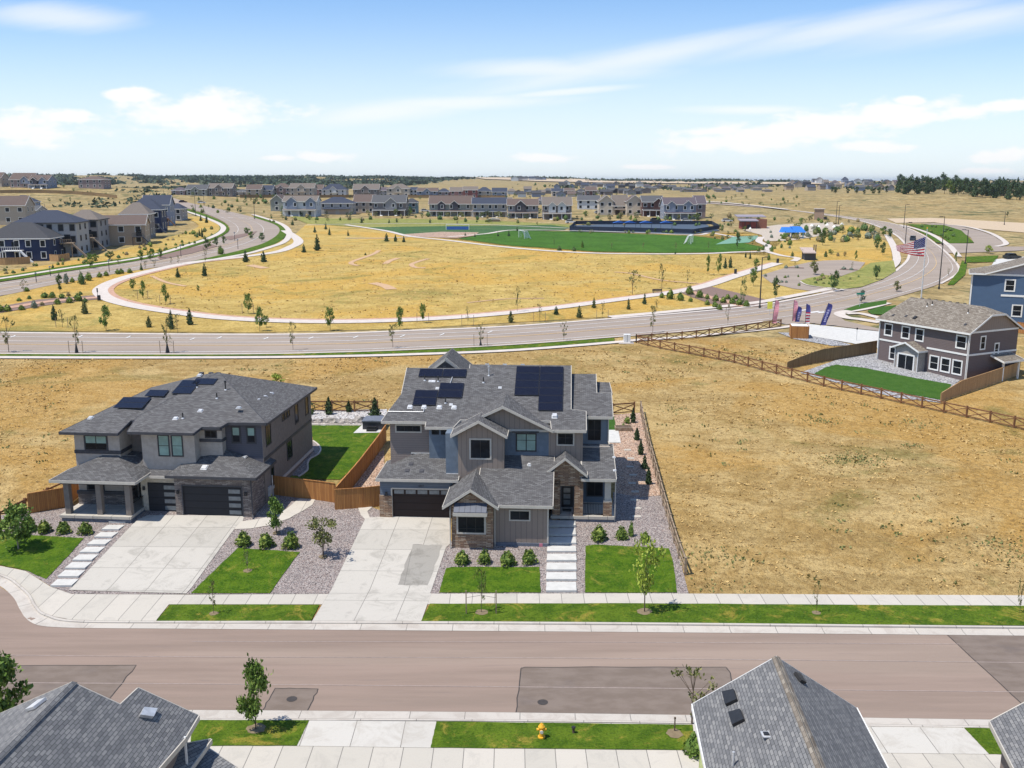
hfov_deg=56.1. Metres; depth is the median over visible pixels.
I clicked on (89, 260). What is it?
leafy tree
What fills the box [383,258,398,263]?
dirt trail
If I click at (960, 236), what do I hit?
loop lawn
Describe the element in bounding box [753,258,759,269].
leafy tree
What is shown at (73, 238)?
window
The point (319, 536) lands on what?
leafy tree
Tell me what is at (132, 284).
leafy tree
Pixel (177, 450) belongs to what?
window
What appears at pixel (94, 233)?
window
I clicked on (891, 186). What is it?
house
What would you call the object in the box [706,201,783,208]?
road
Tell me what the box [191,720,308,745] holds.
verge lawn
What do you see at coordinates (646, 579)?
leafy tree
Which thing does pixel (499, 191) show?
house
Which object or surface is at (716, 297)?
shrub
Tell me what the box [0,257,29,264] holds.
board fence
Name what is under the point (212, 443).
house
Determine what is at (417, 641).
road seam
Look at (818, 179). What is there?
house
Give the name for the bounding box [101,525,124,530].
path slab
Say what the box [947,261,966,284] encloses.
corner lawn
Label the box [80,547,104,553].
path slab
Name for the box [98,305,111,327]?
leafy tree
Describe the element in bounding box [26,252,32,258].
window
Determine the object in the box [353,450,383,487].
side yard stone
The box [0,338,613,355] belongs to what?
verge strip
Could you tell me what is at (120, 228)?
window
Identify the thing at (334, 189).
house
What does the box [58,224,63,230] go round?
window
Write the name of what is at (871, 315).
corner footway
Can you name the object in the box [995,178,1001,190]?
leafy tree
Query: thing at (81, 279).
shrub
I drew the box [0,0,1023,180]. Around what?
sky
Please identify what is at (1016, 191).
leafy tree
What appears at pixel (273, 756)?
pavement
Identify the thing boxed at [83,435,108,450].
window
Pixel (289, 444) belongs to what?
window
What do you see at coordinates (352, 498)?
board fence
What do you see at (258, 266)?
dirt trail
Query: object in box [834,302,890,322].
corner footway
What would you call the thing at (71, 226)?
window
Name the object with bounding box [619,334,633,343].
utility cabinet
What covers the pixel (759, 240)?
park path
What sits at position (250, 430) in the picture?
window
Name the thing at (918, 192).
conifer tree
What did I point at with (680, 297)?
shrub
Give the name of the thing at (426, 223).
park path
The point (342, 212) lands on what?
garage door
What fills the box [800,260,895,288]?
parking bed
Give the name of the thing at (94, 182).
house
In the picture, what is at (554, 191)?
house
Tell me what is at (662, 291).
curving path shoulder
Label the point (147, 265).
lane marking
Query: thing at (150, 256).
leafy tree
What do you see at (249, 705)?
leafy tree
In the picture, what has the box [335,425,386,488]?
board fence
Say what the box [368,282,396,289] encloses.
dirt trail
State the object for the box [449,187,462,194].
house
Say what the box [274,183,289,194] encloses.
house
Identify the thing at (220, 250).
shrub
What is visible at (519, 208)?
house
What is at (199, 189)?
house
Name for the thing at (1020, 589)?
sapling
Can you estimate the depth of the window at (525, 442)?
79.07 m
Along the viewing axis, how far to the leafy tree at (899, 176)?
1000.02 m
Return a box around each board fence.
[0,190,116,197]
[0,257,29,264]
[27,487,64,512]
[49,253,69,261]
[71,484,78,501]
[240,195,505,197]
[273,475,335,502]
[334,485,379,509]
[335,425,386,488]
[787,341,876,367]
[940,362,1020,400]
[1017,322,1023,333]
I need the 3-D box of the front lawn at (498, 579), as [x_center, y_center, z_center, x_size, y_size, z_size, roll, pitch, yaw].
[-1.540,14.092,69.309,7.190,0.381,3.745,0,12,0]
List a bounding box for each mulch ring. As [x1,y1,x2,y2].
[246,723,265,732]
[475,609,487,614]
[637,608,651,614]
[666,728,682,737]
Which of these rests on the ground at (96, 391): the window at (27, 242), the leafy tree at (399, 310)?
the leafy tree at (399, 310)
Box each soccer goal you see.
[519,230,530,238]
[684,234,692,243]
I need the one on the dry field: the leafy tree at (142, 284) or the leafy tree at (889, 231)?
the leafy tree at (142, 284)
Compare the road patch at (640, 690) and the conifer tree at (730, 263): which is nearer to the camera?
the road patch at (640, 690)
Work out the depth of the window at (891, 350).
133.44 m
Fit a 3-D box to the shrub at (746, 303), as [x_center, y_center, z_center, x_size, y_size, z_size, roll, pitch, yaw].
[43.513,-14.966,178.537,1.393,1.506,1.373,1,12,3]
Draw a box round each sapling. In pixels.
[0,316,14,351]
[69,314,78,352]
[161,317,171,352]
[207,580,215,612]
[242,548,250,569]
[289,322,295,343]
[388,324,396,340]
[473,567,486,611]
[476,323,484,345]
[627,269,640,294]
[650,305,655,326]
[658,263,665,281]
[671,664,716,723]
[812,580,821,608]
[1017,578,1023,612]
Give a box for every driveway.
[69,515,243,592]
[329,516,449,592]
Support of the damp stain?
on the driveway at (378, 554)
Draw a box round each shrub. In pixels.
[4,304,11,310]
[17,305,25,310]
[30,299,37,308]
[37,519,53,534]
[40,292,48,297]
[48,291,55,297]
[55,521,71,534]
[63,273,69,283]
[66,296,73,302]
[73,292,81,300]
[75,521,93,535]
[77,270,85,284]
[85,272,92,280]
[217,245,223,253]
[234,530,251,547]
[259,532,276,549]
[281,531,299,549]
[454,550,470,565]
[476,549,490,564]
[500,550,517,566]
[521,549,538,564]
[591,524,607,542]
[614,526,628,540]
[624,416,629,423]
[628,520,633,536]
[640,531,650,541]
[666,288,674,299]
[676,291,683,300]
[683,731,699,761]
[686,286,694,294]
[695,290,703,297]
[712,294,718,300]
[712,300,717,306]
[720,296,726,302]
[729,297,736,303]
[736,298,742,304]
[743,300,749,306]
[780,231,787,238]
[832,226,840,231]
[847,226,854,232]
[861,222,867,230]
[862,232,871,238]
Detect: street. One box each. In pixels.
[0,587,1020,718]
[777,309,878,330]
[929,224,1002,246]
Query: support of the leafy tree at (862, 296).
on the ground at (96, 391)
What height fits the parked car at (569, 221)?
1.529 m
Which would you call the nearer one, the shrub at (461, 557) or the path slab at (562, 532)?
the shrub at (461, 557)
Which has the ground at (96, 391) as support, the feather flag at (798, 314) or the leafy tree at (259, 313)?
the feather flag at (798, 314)
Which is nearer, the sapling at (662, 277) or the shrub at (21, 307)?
the shrub at (21, 307)
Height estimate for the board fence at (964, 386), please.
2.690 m
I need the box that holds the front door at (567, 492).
[561,486,572,506]
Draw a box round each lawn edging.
[298,440,320,476]
[312,423,361,424]
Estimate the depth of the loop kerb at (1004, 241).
321.18 m
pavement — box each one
[0,566,1023,620]
[188,721,1000,767]
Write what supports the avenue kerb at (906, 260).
on the avenue
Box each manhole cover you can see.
[286,696,296,701]
[538,699,547,704]
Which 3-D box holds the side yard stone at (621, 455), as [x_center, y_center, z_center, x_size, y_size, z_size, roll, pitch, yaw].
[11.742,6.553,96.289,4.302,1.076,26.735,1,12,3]
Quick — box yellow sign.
[767,301,772,314]
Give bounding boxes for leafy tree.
[0,498,36,548]
[0,650,33,712]
[55,273,61,289]
[85,253,93,265]
[93,253,99,261]
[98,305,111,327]
[105,251,114,257]
[129,278,135,288]
[136,249,143,260]
[139,280,145,295]
[147,248,153,258]
[160,284,168,303]
[203,238,209,248]
[235,653,271,728]
[243,293,252,309]
[255,305,263,328]
[258,232,264,239]
[262,315,268,324]
[265,494,283,532]
[271,373,284,381]
[305,514,336,556]
[324,307,334,325]
[395,306,403,326]
[419,302,425,318]
[628,532,665,611]
[706,254,710,271]
[716,254,721,270]
[736,231,740,246]
[750,268,757,285]
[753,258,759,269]
[772,275,780,294]
[809,260,818,272]
[819,229,826,244]
[830,270,839,287]
[857,290,866,302]
[873,265,880,277]
[880,226,886,234]
[880,242,885,252]
[887,228,892,236]
[894,281,901,290]
[896,174,906,186]
[903,176,912,193]
[903,181,911,194]
[912,176,918,193]
[916,182,925,191]
[920,175,929,186]
[925,177,933,193]
[932,179,940,190]
[940,172,946,189]
[941,178,948,193]
[948,180,954,191]
[955,178,963,194]
[960,177,969,193]
[964,182,972,193]
[965,178,974,194]
[974,181,981,192]
[978,177,988,195]
[985,245,992,251]
[987,183,995,197]
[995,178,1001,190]
[999,178,1011,196]
[1010,180,1016,193]
[1013,183,1022,199]
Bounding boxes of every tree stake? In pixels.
[465,590,479,613]
[482,590,496,613]
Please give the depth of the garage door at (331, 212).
462.85 m
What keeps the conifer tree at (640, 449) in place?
on the side yard stone at (621, 455)
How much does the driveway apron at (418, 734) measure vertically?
0.001 m
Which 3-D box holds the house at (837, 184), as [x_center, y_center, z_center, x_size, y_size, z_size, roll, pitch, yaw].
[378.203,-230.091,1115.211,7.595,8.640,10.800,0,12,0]
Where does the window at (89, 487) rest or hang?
in the house at (212, 443)
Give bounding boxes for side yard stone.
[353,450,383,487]
[610,413,662,496]
[613,492,639,518]
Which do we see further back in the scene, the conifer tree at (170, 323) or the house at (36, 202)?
the house at (36, 202)
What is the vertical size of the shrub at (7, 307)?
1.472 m
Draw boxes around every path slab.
[50,579,78,587]
[58,570,84,577]
[65,562,91,568]
[72,554,98,560]
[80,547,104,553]
[87,539,111,545]
[94,532,117,537]
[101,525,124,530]
[546,563,576,570]
[546,572,576,580]
[546,582,576,592]
[547,546,575,552]
[547,554,576,561]
[548,537,575,544]
[549,518,575,527]
[549,528,575,536]
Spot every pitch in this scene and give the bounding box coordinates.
[368,225,568,235]
[459,231,760,252]
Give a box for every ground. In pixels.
[0,175,1023,625]
[465,177,843,183]
[887,218,1023,231]
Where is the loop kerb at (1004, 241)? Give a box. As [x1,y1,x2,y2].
[931,223,1008,245]
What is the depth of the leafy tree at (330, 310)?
156.09 m
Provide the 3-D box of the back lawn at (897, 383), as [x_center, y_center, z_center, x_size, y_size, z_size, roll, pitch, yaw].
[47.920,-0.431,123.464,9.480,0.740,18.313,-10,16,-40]
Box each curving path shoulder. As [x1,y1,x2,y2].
[108,257,543,319]
[544,262,770,306]
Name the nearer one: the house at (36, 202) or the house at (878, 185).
the house at (36, 202)
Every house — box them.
[0,172,9,186]
[0,196,35,224]
[0,222,63,262]
[0,681,236,767]
[8,173,37,187]
[12,210,90,257]
[19,195,40,204]
[28,175,57,188]
[34,205,47,212]
[49,372,316,522]
[73,210,109,250]
[77,176,111,188]
[104,215,150,245]
[118,202,155,238]
[137,198,167,232]
[142,195,175,225]
[171,187,185,194]
[174,203,187,220]
[185,184,208,195]
[208,183,236,196]
[237,189,245,194]
[245,184,264,194]
[264,185,274,194]
[270,194,283,210]
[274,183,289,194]
[282,195,321,216]
[289,183,317,194]
[316,184,324,194]
[321,184,348,194]
[321,197,356,214]
[352,184,380,194]
[353,194,375,212]
[371,195,408,215]
[375,348,616,548]
[381,187,387,194]
[386,184,410,194]
[408,198,418,213]
[410,187,417,194]
[416,188,438,194]
[428,195,473,216]
[438,188,449,194]
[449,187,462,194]
[463,186,477,196]
[471,197,507,216]
[478,187,491,194]
[492,188,507,195]
[507,189,515,194]
[507,199,538,218]
[517,191,525,196]
[523,186,531,192]
[531,190,540,196]
[541,197,572,219]
[551,188,563,195]
[556,191,565,196]
[564,188,574,194]
[566,191,575,196]
[575,180,583,185]
[576,189,584,194]
[577,195,599,208]
[580,183,588,187]
[584,186,596,194]
[596,182,602,186]
[597,195,612,214]
[603,189,612,194]
[606,184,614,188]
[611,195,627,214]
[617,188,626,193]
[624,195,640,215]
[626,189,636,194]
[628,184,634,188]
[635,181,643,186]
[639,195,662,216]
[642,188,650,192]
[659,197,696,219]
[691,656,888,767]
[692,195,706,217]
[714,189,725,191]
[718,184,728,187]
[735,188,744,191]
[751,187,762,189]
[784,183,793,189]
[793,181,802,186]
[802,180,810,184]
[805,185,815,190]
[815,177,822,182]
[817,184,825,189]
[825,183,834,188]
[834,182,841,187]
[841,177,848,182]
[846,182,854,186]
[854,185,865,190]
[862,180,868,185]
[873,184,883,188]
[876,297,1023,380]
[881,179,891,183]
[884,184,893,190]
[969,257,1023,322]
[988,702,1023,767]
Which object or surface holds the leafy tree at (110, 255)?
on the ground at (96, 391)
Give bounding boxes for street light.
[759,256,768,307]
[935,242,943,288]
[962,229,968,263]
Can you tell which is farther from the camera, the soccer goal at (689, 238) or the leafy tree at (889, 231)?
the leafy tree at (889, 231)
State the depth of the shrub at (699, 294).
188.29 m
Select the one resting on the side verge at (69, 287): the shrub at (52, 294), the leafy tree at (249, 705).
the shrub at (52, 294)
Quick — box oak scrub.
[7,172,1023,207]
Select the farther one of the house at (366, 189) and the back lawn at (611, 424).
the house at (366, 189)
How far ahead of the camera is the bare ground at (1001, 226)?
391.81 m
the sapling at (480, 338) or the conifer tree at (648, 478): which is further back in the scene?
the sapling at (480, 338)
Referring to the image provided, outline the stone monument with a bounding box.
[814,208,826,219]
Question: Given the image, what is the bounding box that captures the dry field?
[0,224,891,331]
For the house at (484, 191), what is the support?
on the ground at (96, 391)
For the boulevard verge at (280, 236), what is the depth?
287.56 m
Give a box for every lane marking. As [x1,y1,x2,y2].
[0,225,918,337]
[5,201,251,287]
[5,215,263,290]
[37,219,934,344]
[66,232,928,341]
[72,223,952,351]
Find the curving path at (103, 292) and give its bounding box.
[92,230,782,322]
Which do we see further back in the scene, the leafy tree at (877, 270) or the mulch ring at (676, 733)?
the leafy tree at (877, 270)
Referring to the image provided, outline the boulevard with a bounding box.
[0,198,279,295]
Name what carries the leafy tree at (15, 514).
on the front lawn at (42, 556)
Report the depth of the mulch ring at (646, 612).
64.51 m
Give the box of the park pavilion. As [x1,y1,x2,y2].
[735,215,766,228]
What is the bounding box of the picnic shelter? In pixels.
[779,226,805,237]
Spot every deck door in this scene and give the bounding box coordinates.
[11,242,18,249]
[64,234,70,241]
[136,229,141,235]
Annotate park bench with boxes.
[652,289,661,292]
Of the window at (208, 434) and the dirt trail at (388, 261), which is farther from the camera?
the dirt trail at (388, 261)
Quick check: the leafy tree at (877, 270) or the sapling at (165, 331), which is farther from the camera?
the leafy tree at (877, 270)
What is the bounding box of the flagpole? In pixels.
[920,227,927,297]
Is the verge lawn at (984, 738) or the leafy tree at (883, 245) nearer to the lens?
the verge lawn at (984, 738)
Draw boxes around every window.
[0,240,4,246]
[0,252,5,257]
[25,240,30,246]
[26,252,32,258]
[39,240,45,246]
[41,251,46,258]
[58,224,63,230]
[69,224,74,230]
[70,236,75,241]
[71,247,76,253]
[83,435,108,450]
[87,485,104,490]
[90,221,96,226]
[91,231,97,237]
[91,241,97,247]
[118,226,123,231]
[118,237,124,242]
[135,237,141,241]
[157,435,170,456]
[170,435,183,456]
[204,430,216,437]
[230,426,240,442]
[245,426,256,443]
[265,423,271,446]
[270,465,274,485]
[286,438,292,460]
[294,404,298,424]
[305,397,308,415]
[395,424,421,432]
[431,430,439,435]
[440,430,446,435]
[456,516,485,534]
[469,438,490,459]
[509,510,529,520]
[516,433,536,451]
[557,433,573,445]
[586,482,602,496]
[587,419,601,440]
[884,323,892,336]
[888,346,894,359]
[901,325,910,339]
[914,328,924,341]
[928,355,939,370]
[940,357,950,373]
[951,359,962,375]
[955,334,967,349]
[979,335,986,349]
[994,342,999,353]
[1004,279,1015,291]
[1011,304,1022,316]
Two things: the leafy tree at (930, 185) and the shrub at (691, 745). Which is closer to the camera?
the shrub at (691, 745)
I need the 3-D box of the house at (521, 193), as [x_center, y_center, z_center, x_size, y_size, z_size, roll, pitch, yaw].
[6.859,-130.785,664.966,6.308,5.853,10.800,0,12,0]
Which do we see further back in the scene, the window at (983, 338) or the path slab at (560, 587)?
the window at (983, 338)
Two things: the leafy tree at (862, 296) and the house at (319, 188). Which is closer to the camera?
the leafy tree at (862, 296)
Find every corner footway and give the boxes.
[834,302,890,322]
[847,312,878,317]
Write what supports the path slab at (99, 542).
on the gravel bed at (309, 570)
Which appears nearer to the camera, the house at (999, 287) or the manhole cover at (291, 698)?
the manhole cover at (291, 698)
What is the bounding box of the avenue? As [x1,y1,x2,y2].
[0,202,957,353]
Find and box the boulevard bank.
[0,216,219,275]
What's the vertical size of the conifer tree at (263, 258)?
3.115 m
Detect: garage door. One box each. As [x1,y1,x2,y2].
[147,482,175,510]
[183,486,242,515]
[326,210,335,214]
[339,210,348,214]
[393,489,451,516]
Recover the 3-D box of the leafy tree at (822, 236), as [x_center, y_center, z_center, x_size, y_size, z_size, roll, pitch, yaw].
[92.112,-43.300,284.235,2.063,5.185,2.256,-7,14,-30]
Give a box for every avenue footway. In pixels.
[0,325,789,357]
[609,235,900,317]
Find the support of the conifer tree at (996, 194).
on the ground at (96, 391)
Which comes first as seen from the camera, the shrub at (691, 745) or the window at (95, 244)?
the shrub at (691, 745)
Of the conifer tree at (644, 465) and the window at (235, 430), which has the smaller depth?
the window at (235, 430)
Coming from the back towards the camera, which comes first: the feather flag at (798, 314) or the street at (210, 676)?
the feather flag at (798, 314)
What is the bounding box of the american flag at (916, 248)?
[896,237,925,255]
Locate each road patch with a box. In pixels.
[1,665,135,703]
[264,688,316,709]
[517,667,730,713]
[948,635,1023,702]
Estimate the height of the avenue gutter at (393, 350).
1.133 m
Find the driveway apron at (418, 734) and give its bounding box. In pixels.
[297,720,435,747]
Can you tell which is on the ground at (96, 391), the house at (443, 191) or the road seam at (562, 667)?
the house at (443, 191)
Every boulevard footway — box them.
[0,211,225,278]
[184,214,291,263]
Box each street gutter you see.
[0,577,1023,635]
[190,710,990,725]
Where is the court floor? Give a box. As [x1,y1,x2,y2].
[575,224,718,233]
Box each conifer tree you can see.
[50,305,57,319]
[81,300,87,313]
[146,316,151,327]
[168,310,174,329]
[175,268,180,277]
[186,309,193,324]
[201,264,206,275]
[241,251,249,261]
[260,251,266,261]
[313,234,320,250]
[324,396,332,414]
[345,400,351,411]
[368,398,381,415]
[507,312,513,322]
[552,306,558,314]
[576,305,582,317]
[591,298,596,307]
[630,407,635,422]
[633,428,639,439]
[638,440,643,454]
[640,455,648,468]
[645,467,651,484]
[728,257,732,267]
[895,178,902,192]
[915,177,921,193]
[923,179,929,193]
[936,177,941,189]
[952,180,957,193]
[969,182,979,196]
[991,181,1000,197]
[1004,180,1012,198]
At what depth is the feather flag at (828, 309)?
159.62 m
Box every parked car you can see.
[565,219,574,222]
[1002,253,1021,258]
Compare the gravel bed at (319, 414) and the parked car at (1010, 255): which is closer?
the gravel bed at (319, 414)
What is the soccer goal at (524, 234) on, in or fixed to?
on the soccer pitch at (602, 242)
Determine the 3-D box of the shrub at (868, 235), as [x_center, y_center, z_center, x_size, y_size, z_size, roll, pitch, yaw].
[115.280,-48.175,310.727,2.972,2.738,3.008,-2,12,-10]
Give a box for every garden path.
[235,498,314,528]
[358,507,371,518]
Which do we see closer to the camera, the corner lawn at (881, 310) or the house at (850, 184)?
the corner lawn at (881, 310)
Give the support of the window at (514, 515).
in the house at (486, 455)
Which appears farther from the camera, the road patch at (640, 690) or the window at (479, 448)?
the window at (479, 448)
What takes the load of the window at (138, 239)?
in the house at (133, 230)
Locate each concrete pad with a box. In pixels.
[808,324,878,346]
[992,258,1016,264]
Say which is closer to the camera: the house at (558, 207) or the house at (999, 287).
the house at (999, 287)
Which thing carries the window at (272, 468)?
in the house at (212, 443)
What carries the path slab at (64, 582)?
on the gravel bed at (309, 570)
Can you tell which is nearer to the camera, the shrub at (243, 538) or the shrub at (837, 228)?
the shrub at (243, 538)
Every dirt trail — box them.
[10,297,96,307]
[150,276,185,285]
[246,265,268,268]
[349,250,380,265]
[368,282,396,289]
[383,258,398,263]
[409,258,427,267]
[467,298,531,302]
[620,272,699,283]
[685,291,748,305]
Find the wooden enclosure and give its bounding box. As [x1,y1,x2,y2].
[789,324,808,338]
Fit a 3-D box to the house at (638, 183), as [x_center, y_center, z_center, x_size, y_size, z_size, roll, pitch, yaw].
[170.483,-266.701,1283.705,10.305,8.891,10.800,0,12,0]
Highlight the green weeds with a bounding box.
[0,345,1023,591]
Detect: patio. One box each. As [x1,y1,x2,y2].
[354,425,380,432]
[609,430,620,442]
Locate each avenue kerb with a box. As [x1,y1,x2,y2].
[0,270,898,334]
[715,202,910,269]
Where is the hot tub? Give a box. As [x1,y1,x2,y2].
[362,416,385,431]
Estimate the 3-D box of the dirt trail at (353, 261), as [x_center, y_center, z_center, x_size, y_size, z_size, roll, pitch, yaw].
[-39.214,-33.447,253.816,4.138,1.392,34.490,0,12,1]
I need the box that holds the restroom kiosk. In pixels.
[800,245,816,259]
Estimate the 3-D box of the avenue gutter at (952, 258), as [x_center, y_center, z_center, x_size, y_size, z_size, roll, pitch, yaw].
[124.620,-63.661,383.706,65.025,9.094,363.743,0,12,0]
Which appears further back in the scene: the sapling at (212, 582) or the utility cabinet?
the utility cabinet
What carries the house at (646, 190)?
on the ground at (96, 391)
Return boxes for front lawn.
[0,533,82,578]
[191,548,299,592]
[439,567,540,592]
[585,544,676,592]
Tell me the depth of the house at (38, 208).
422.21 m
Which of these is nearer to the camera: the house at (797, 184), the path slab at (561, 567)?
the path slab at (561, 567)
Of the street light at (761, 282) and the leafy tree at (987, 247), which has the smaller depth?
the street light at (761, 282)
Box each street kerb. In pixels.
[0,574,1023,628]
[200,718,988,727]
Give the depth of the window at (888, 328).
133.52 m
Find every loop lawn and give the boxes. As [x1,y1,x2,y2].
[908,224,973,242]
[915,229,941,242]
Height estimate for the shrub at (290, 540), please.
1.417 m
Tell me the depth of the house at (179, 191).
604.55 m
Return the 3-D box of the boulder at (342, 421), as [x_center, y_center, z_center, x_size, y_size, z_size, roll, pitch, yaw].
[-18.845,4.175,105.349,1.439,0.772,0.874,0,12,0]
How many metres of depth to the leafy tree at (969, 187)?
600.40 m
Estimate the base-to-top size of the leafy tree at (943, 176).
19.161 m
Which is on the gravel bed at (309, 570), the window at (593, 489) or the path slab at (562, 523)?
the path slab at (562, 523)
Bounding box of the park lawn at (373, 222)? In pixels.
[291,216,569,228]
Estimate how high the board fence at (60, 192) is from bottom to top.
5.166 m
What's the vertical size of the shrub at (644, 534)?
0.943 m
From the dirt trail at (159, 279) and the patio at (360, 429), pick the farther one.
the dirt trail at (159, 279)
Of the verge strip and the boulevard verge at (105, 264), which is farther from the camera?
the boulevard verge at (105, 264)
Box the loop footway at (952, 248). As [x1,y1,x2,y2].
[901,225,961,256]
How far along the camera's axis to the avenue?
152.82 m
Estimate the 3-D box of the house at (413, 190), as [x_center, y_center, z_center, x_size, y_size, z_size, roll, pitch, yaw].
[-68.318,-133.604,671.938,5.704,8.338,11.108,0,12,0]
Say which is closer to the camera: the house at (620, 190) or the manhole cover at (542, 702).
the manhole cover at (542, 702)
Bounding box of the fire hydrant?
[537,723,545,738]
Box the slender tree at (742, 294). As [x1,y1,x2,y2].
[740,277,746,304]
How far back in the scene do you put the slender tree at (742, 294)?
178.79 m
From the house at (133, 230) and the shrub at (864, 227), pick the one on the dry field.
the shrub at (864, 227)
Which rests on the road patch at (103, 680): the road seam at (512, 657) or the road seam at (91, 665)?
the road seam at (91, 665)
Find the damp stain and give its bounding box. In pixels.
[398,544,441,585]
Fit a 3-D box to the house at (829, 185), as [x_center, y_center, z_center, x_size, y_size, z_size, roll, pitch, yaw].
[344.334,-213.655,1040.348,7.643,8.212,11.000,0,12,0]
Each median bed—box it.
[157,244,215,258]
[221,231,256,239]
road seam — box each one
[8,682,1007,691]
[16,665,135,698]
[32,655,1023,662]
[192,641,910,643]
[263,688,317,709]
[516,666,731,711]
[949,636,1020,702]
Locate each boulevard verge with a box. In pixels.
[0,209,228,280]
[194,216,285,263]
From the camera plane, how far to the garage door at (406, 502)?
78.82 m
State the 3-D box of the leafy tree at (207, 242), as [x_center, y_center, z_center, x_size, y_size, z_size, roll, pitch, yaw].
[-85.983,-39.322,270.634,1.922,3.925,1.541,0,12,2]
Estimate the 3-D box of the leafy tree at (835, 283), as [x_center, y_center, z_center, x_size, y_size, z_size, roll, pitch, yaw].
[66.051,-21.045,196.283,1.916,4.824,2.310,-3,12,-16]
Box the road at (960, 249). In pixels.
[929,246,1023,252]
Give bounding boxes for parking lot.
[762,260,864,295]
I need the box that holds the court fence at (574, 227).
[569,221,719,232]
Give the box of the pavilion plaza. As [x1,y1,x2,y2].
[745,222,839,240]
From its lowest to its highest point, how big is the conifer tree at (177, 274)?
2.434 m
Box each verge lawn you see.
[157,604,318,620]
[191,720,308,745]
[421,603,1023,624]
[431,721,692,749]
[965,728,1001,753]
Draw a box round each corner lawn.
[844,300,885,310]
[868,305,895,313]
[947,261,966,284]
[966,255,997,261]
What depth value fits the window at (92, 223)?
272.50 m
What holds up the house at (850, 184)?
on the ground at (96, 391)
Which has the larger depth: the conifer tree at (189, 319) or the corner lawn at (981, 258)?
the corner lawn at (981, 258)
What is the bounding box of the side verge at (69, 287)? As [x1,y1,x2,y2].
[0,240,293,305]
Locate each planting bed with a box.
[0,295,96,312]
[683,286,765,307]
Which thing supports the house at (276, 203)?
on the ground at (96, 391)
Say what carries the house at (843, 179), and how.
on the ground at (96, 391)
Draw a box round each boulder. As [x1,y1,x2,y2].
[322,417,329,422]
[326,417,340,423]
[338,418,344,423]
[344,418,352,423]
[353,415,363,423]
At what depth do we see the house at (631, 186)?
1082.85 m
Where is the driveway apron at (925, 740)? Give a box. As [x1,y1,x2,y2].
[871,727,988,753]
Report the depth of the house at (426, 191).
654.08 m
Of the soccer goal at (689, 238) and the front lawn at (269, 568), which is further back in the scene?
the soccer goal at (689, 238)
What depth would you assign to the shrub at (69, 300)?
183.10 m
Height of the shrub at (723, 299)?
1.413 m
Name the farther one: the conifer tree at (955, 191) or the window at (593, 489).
the conifer tree at (955, 191)
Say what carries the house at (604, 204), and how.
on the ground at (96, 391)
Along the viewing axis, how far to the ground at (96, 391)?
104.52 m
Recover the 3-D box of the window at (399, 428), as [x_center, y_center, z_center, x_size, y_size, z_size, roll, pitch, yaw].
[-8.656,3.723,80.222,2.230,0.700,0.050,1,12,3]
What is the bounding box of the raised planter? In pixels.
[614,425,632,430]
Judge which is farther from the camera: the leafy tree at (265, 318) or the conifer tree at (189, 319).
the conifer tree at (189, 319)
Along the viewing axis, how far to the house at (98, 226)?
274.10 m
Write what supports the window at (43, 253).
in the house at (34, 241)
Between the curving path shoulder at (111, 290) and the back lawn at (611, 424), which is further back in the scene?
the curving path shoulder at (111, 290)
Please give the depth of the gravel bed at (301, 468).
91.90 m
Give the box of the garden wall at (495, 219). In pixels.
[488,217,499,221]
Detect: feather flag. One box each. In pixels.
[772,300,778,322]
[792,300,797,320]
[795,306,801,321]
[805,304,810,322]
[820,303,831,324]
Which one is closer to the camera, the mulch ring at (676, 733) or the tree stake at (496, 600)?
the mulch ring at (676, 733)
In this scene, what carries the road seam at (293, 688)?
on the road patch at (279, 701)
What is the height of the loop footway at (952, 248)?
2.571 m
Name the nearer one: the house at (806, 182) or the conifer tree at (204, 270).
the conifer tree at (204, 270)
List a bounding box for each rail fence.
[0,483,60,519]
[311,400,377,411]
[613,401,634,412]
[636,334,1023,428]
[638,319,781,341]
[640,401,686,574]
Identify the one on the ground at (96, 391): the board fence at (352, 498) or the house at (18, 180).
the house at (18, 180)
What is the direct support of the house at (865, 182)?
on the ground at (96, 391)
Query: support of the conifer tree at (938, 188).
on the ground at (96, 391)
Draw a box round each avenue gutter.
[0,321,762,353]
[710,203,959,283]
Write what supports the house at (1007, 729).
on the ground at (96, 391)
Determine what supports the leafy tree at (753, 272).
on the dry field
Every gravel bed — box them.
[1,495,688,593]
[292,442,319,475]
[311,409,386,424]
[778,332,850,345]
[800,353,959,402]
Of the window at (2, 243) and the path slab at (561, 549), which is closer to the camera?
the path slab at (561, 549)
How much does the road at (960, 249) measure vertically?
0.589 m
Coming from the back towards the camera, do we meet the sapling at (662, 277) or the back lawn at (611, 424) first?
the sapling at (662, 277)
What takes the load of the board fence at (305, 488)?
on the ground at (96, 391)
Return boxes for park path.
[309,223,557,227]
[348,225,771,253]
[447,230,736,236]
[764,251,800,260]
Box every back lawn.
[291,425,379,478]
[609,416,614,429]
[814,365,951,398]
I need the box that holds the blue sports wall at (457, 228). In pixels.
[446,224,468,229]
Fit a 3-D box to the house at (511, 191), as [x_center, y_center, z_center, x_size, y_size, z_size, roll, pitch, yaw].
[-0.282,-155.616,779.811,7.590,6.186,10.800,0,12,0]
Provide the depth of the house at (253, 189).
622.41 m
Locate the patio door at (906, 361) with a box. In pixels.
[896,352,914,370]
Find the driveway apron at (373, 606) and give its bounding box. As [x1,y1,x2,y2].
[312,593,430,620]
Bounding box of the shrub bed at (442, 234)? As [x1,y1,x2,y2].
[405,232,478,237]
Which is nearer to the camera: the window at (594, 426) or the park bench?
the window at (594, 426)

